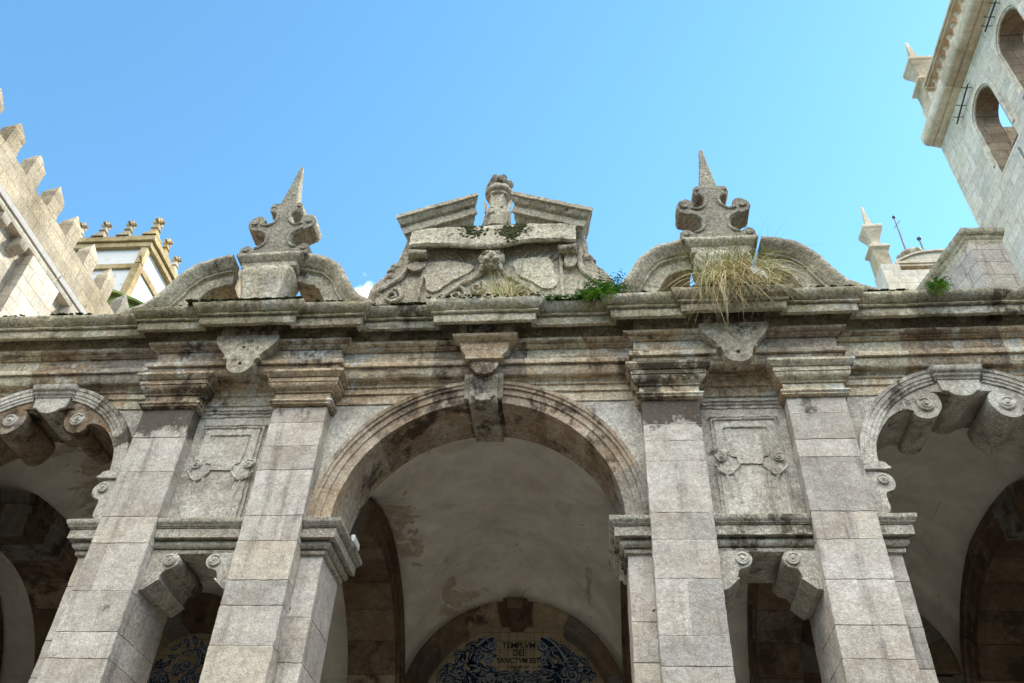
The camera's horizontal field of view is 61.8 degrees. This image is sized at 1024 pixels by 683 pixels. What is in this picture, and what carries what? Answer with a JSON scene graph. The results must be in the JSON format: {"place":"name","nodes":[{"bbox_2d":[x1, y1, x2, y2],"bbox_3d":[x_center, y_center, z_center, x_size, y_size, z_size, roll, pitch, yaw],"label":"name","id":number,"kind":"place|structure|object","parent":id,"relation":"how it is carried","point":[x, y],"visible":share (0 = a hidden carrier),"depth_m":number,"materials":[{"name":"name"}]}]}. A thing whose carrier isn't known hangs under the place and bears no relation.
{"place":"outdoors","nodes":[
{"label":"outdoors","id":0,"kind":"place"},
{"bbox_2d":[57,217,181,301],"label":"white chapel","id":1,"kind":"structure","parent":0,"point":[143,268],"depth_m":30.82,"materials":[{"name":"stone"}]},
{"bbox_2d":[0,0,1011,298],"label":"sky","id":2,"kind":"structure","parent":0,"point":[201,117],"materials":[{"name":"blue"}]},
{"bbox_2d":[858,207,944,290],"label":"tower","id":3,"kind":"structure","parent":0,"point":[909,268],"depth_m":36.95,"materials":[{"name":"stone"}]},
{"bbox_2d":[903,0,1023,284],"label":"bell tower","id":4,"kind":"structure","parent":0,"point":[967,77],"depth_m":27.50,"materials":[{"name":"stone"}]},
{"label":"plaza","id":5,"kind":"structure","parent":0,"visible":0},
{"bbox_2d":[0,89,129,316],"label":"church transept","id":6,"kind":"structure","parent":5,"relation":"on","point":[46,269],"depth_m":20.59,"materials":[{"name":"stone"}]},
{"bbox_2d":[107,289,143,307],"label":"mossy roof","id":7,"kind":"structure","parent":6,"relation":"on","point":[131,301],"depth_m":25.45,"materials":[{"name":"green plant"}]},
{"bbox_2d":[0,284,1023,682],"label":"stone loggia","id":8,"kind":"object","parent":5,"relation":"on","point":[818,486],"visible":1,"depth_m":9.96,"materials":[{"name":"stone"}]},
{"bbox_2d":[105,254,240,348],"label":"curved pediment","id":9,"kind":"structure","parent":8,"relation":"on","point":[217,278],"depth_m":11.40,"materials":[{"name":"stone"}]},
{"bbox_2d":[237,167,321,298],"bbox_3d":[-3.192,-1.401,11.847,0.975,3.303,0.459,-2,-41,4],"label":"stone finial","id":10,"kind":"object","parent":8,"relation":"on","point":[271,263],"visible":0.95,"depth_m":11.54,"materials":[{"name":"stone"}]},
{"bbox_2d":[297,253,394,341],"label":"curved pediment","id":11,"kind":"structure","parent":8,"relation":"on","point":[322,278],"depth_m":11.24,"materials":[{"name":"stone"}]},
{"bbox_2d":[351,535,359,552],"bbox_3d":[-1.734,2.247,9.431,0.045,0.135,0.240,-1,-41,5],"label":"floodlight","id":12,"kind":"object","parent":8,"relation":"attached to","point":[355,542],"visible":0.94,"depth_m":9.39,"materials":[{"name":"grey metal"}]},
{"bbox_2d":[371,298,390,307],"bbox_3d":[-1.629,-0.423,10.490,0.282,0.200,0.280,-19,-46,24],"label":"herb","id":13,"kind":"object","parent":8,"relation":"on","point":[374,304],"visible":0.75,"depth_m":10.50,"materials":[{"name":"green plant"}]},
{"bbox_2d":[2,223,905,316],"bbox_3d":[-0.930,-1.071,10.985,11.128,1.734,0.489,-1,-41,5],"label":"moss","id":14,"kind":"object","parent":8,"relation":"on","point":[510,231],"visible":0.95,"depth_m":10.47,"materials":[{"name":"green plant"}]},
{"bbox_2d":[367,174,612,305],"bbox_3d":[-0.223,-1.341,11.541,3.279,2.878,0.682,-1,-41,5],"label":"pediment crest","id":15,"kind":"object","parent":8,"relation":"on","point":[439,252],"visible":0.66,"depth_m":11.25,"materials":[{"name":"stone"}]},
{"bbox_2d":[459,256,558,296],"bbox_3d":[-0.034,-0.759,10.509,1.368,0.642,0.783,-1,-41,5],"label":"grass tuft","id":16,"kind":"object","parent":8,"relation":"on","point":[496,289],"visible":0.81,"depth_m":10.40,"materials":[{"name":"plant"}]},
{"bbox_2d":[539,290,586,302],"bbox_3d":[0.622,-0.535,10.237,0.588,0.154,0.169,-1,-41,5],"label":"herb","id":17,"kind":"object","parent":8,"relation":"on","point":[559,297],"visible":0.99,"depth_m":10.23,"materials":[{"name":"green plant"}]},
{"bbox_2d":[573,268,634,309],"bbox_3d":[1.145,-0.614,10.230,0.810,0.643,0.562,16,-43,-15],"label":"fern","id":18,"kind":"object","parent":8,"relation":"on","point":[595,292],"visible":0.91,"depth_m":10.17,"materials":[{"name":"green plant"}]},
{"bbox_2d":[579,239,690,336],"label":"curved pediment","id":19,"kind":"structure","parent":8,"relation":"on","point":[642,274],"depth_m":10.87,"materials":[{"name":"stone"}]},
{"bbox_2d":[675,150,757,283],"bbox_3d":[2.680,-1.550,11.329,0.975,3.303,0.459,-1,-41,5],"label":"stone finial","id":20,"kind":"object","parent":8,"relation":"on","point":[706,210],"visible":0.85,"depth_m":11.27,"materials":[{"name":"stone"}]},
{"bbox_2d":[652,222,828,332],"bbox_3d":[2.667,-0.695,10.066,2.149,1.798,1.621,-1,-41,5],"label":"grass tussock","id":21,"kind":"object","parent":8,"relation":"on","point":[736,274],"depth_m":9.95,"materials":[{"name":"plant"}]},
{"bbox_2d":[750,267,766,276],"bbox_3d":[2.858,-0.813,9.924,0.180,0.247,0.068,-1,-41,5],"label":"plastic scrap","id":22,"kind":"object","parent":21,"relation":"in","point":[753,268],"visible":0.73,"depth_m":9.92,"materials":[{"name":"white plastic"}]},
{"bbox_2d":[756,236,897,328],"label":"curved pediment","id":23,"kind":"structure","parent":8,"relation":"on","point":[823,265],"depth_m":10.63,"materials":[{"name":"stone"}]},
{"bbox_2d":[924,276,952,296],"bbox_3d":[4.926,-0.636,9.850,0.310,0.299,0.290,-1,-41,5],"label":"fern","id":24,"kind":"object","parent":8,"relation":"on","point":[940,283],"visible":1,"depth_m":9.81,"materials":[{"name":"green plant"}]},
{"bbox_2d":[916,227,1023,289],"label":"stone turret","id":25,"kind":"object","parent":5,"relation":"on","point":[969,257],"visible":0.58,"depth_m":19.59,"materials":[{"name":"stone"}]}
]}

